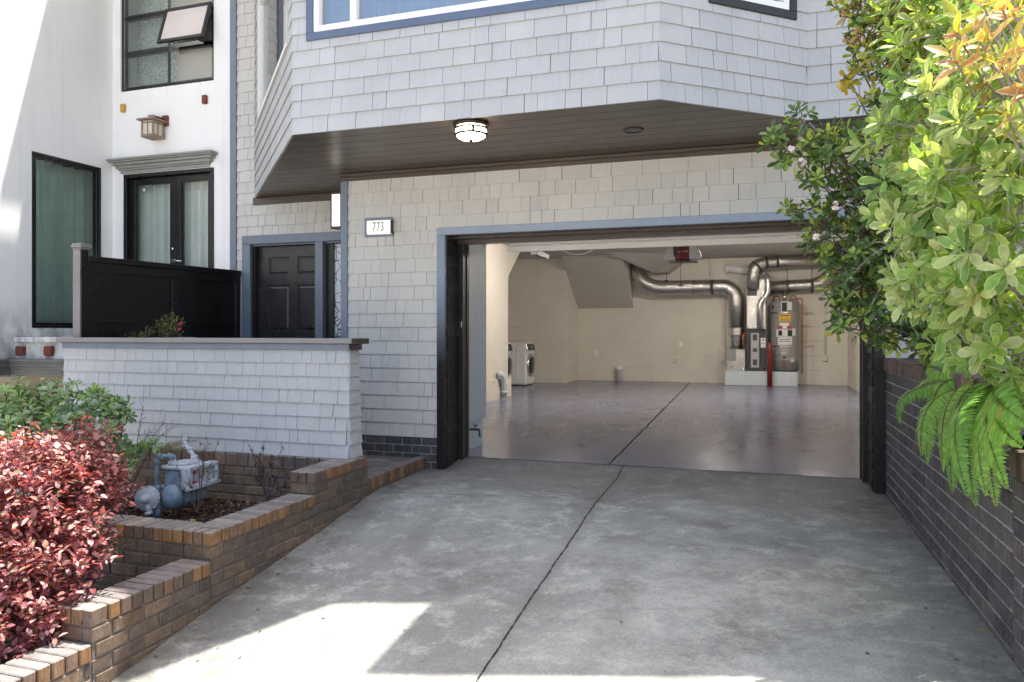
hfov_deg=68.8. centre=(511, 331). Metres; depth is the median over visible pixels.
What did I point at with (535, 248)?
garage door
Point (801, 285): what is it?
branch duct
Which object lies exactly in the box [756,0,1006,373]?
flowering shrub
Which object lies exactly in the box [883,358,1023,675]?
retaining wall
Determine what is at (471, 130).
porch lamp
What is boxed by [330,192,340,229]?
wall sconce
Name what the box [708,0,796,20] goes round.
window
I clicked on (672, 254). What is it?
garage door opener
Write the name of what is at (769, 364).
bollard
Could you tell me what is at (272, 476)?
dark twig plant
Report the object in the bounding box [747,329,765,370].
furnace
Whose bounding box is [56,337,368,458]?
wall
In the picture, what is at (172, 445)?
dry fern
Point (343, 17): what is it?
window
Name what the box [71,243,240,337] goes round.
fence
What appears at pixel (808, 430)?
floor
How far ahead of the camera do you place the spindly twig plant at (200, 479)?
5.82 m
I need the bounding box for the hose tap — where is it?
[469,425,480,436]
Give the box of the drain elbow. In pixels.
[496,371,507,397]
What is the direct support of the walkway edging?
on the ground
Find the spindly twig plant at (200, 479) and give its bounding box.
[170,438,220,512]
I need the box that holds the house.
[183,0,1023,493]
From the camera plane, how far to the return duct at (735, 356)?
18.74 m
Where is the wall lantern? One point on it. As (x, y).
(152, 127)
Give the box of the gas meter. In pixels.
[134,436,220,518]
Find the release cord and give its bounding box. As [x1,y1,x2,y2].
[678,248,682,285]
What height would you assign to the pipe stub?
0.405 m
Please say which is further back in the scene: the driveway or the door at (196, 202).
the door at (196, 202)
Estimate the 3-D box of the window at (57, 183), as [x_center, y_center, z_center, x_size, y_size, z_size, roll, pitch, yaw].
[-5.803,-1.113,9.557,0.346,2.369,1.127,0,0,18]
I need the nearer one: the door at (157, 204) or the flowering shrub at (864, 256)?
the flowering shrub at (864, 256)
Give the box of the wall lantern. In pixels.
[136,115,168,140]
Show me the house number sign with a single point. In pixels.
(379, 227)
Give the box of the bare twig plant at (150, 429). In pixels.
[137,400,180,456]
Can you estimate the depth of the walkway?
7.39 m
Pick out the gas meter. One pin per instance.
(148, 499)
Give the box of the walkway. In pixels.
[363,455,411,473]
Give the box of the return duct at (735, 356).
[630,263,745,370]
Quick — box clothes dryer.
[508,343,512,376]
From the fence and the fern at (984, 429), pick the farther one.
the fence
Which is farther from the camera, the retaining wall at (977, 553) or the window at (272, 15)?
the window at (272, 15)
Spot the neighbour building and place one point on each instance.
(84, 84)
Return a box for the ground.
[14,455,855,508]
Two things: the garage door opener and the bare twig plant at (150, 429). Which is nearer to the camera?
the bare twig plant at (150, 429)
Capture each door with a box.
[130,176,183,264]
[175,173,209,267]
[259,245,314,337]
[505,230,858,258]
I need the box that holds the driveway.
[110,457,1023,681]
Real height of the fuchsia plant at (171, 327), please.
1.497 m
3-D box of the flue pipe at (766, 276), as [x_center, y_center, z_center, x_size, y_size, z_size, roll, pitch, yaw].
[6.195,-0.800,18.385,0.323,1.500,0.298,0,0,18]
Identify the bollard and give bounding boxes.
[767,342,772,386]
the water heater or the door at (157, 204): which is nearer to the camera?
the door at (157, 204)
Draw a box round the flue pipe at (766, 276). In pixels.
[757,270,770,328]
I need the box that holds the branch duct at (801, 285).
[770,266,843,293]
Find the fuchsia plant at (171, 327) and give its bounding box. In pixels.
[124,311,185,337]
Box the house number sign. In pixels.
[365,217,393,236]
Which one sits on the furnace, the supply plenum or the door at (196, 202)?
the supply plenum
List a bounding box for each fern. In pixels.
[159,439,195,453]
[896,356,1023,505]
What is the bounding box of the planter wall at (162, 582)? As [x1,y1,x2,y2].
[0,446,367,681]
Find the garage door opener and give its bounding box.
[664,246,701,263]
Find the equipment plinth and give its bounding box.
[724,370,797,386]
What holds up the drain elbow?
attached to the house
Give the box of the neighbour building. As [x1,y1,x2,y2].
[0,0,229,451]
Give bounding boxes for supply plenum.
[747,254,827,328]
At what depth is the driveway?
4.36 m
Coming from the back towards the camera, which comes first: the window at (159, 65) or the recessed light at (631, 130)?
the window at (159, 65)
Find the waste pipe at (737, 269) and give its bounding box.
[725,264,747,274]
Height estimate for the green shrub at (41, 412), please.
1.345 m
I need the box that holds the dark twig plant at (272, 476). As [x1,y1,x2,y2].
[246,442,290,500]
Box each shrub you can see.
[0,374,163,513]
[0,411,148,662]
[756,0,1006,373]
[842,0,1023,430]
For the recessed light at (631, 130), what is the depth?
6.19 m
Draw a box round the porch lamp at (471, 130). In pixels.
[453,119,488,141]
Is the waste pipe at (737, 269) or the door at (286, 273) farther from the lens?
the waste pipe at (737, 269)
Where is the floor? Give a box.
[467,380,859,478]
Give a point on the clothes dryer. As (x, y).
(510, 349)
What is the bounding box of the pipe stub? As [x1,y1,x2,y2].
[616,366,622,380]
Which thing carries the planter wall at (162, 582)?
on the ground
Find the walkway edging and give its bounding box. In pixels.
[366,456,424,495]
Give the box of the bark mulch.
[0,491,260,664]
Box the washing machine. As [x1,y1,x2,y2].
[510,343,534,385]
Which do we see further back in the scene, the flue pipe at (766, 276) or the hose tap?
the flue pipe at (766, 276)
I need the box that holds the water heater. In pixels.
[770,292,802,373]
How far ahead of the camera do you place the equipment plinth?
18.33 m
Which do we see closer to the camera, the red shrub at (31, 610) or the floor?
the red shrub at (31, 610)
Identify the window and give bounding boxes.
[32,151,100,327]
[122,0,213,91]
[257,0,325,121]
[306,0,597,41]
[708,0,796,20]
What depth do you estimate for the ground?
8.77 m
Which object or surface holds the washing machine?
on the floor
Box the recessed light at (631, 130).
[623,127,643,133]
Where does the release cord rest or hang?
hanging from the garage door opener
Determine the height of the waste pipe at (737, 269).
0.290 m
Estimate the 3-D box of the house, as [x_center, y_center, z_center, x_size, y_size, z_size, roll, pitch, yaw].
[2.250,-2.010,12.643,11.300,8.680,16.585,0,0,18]

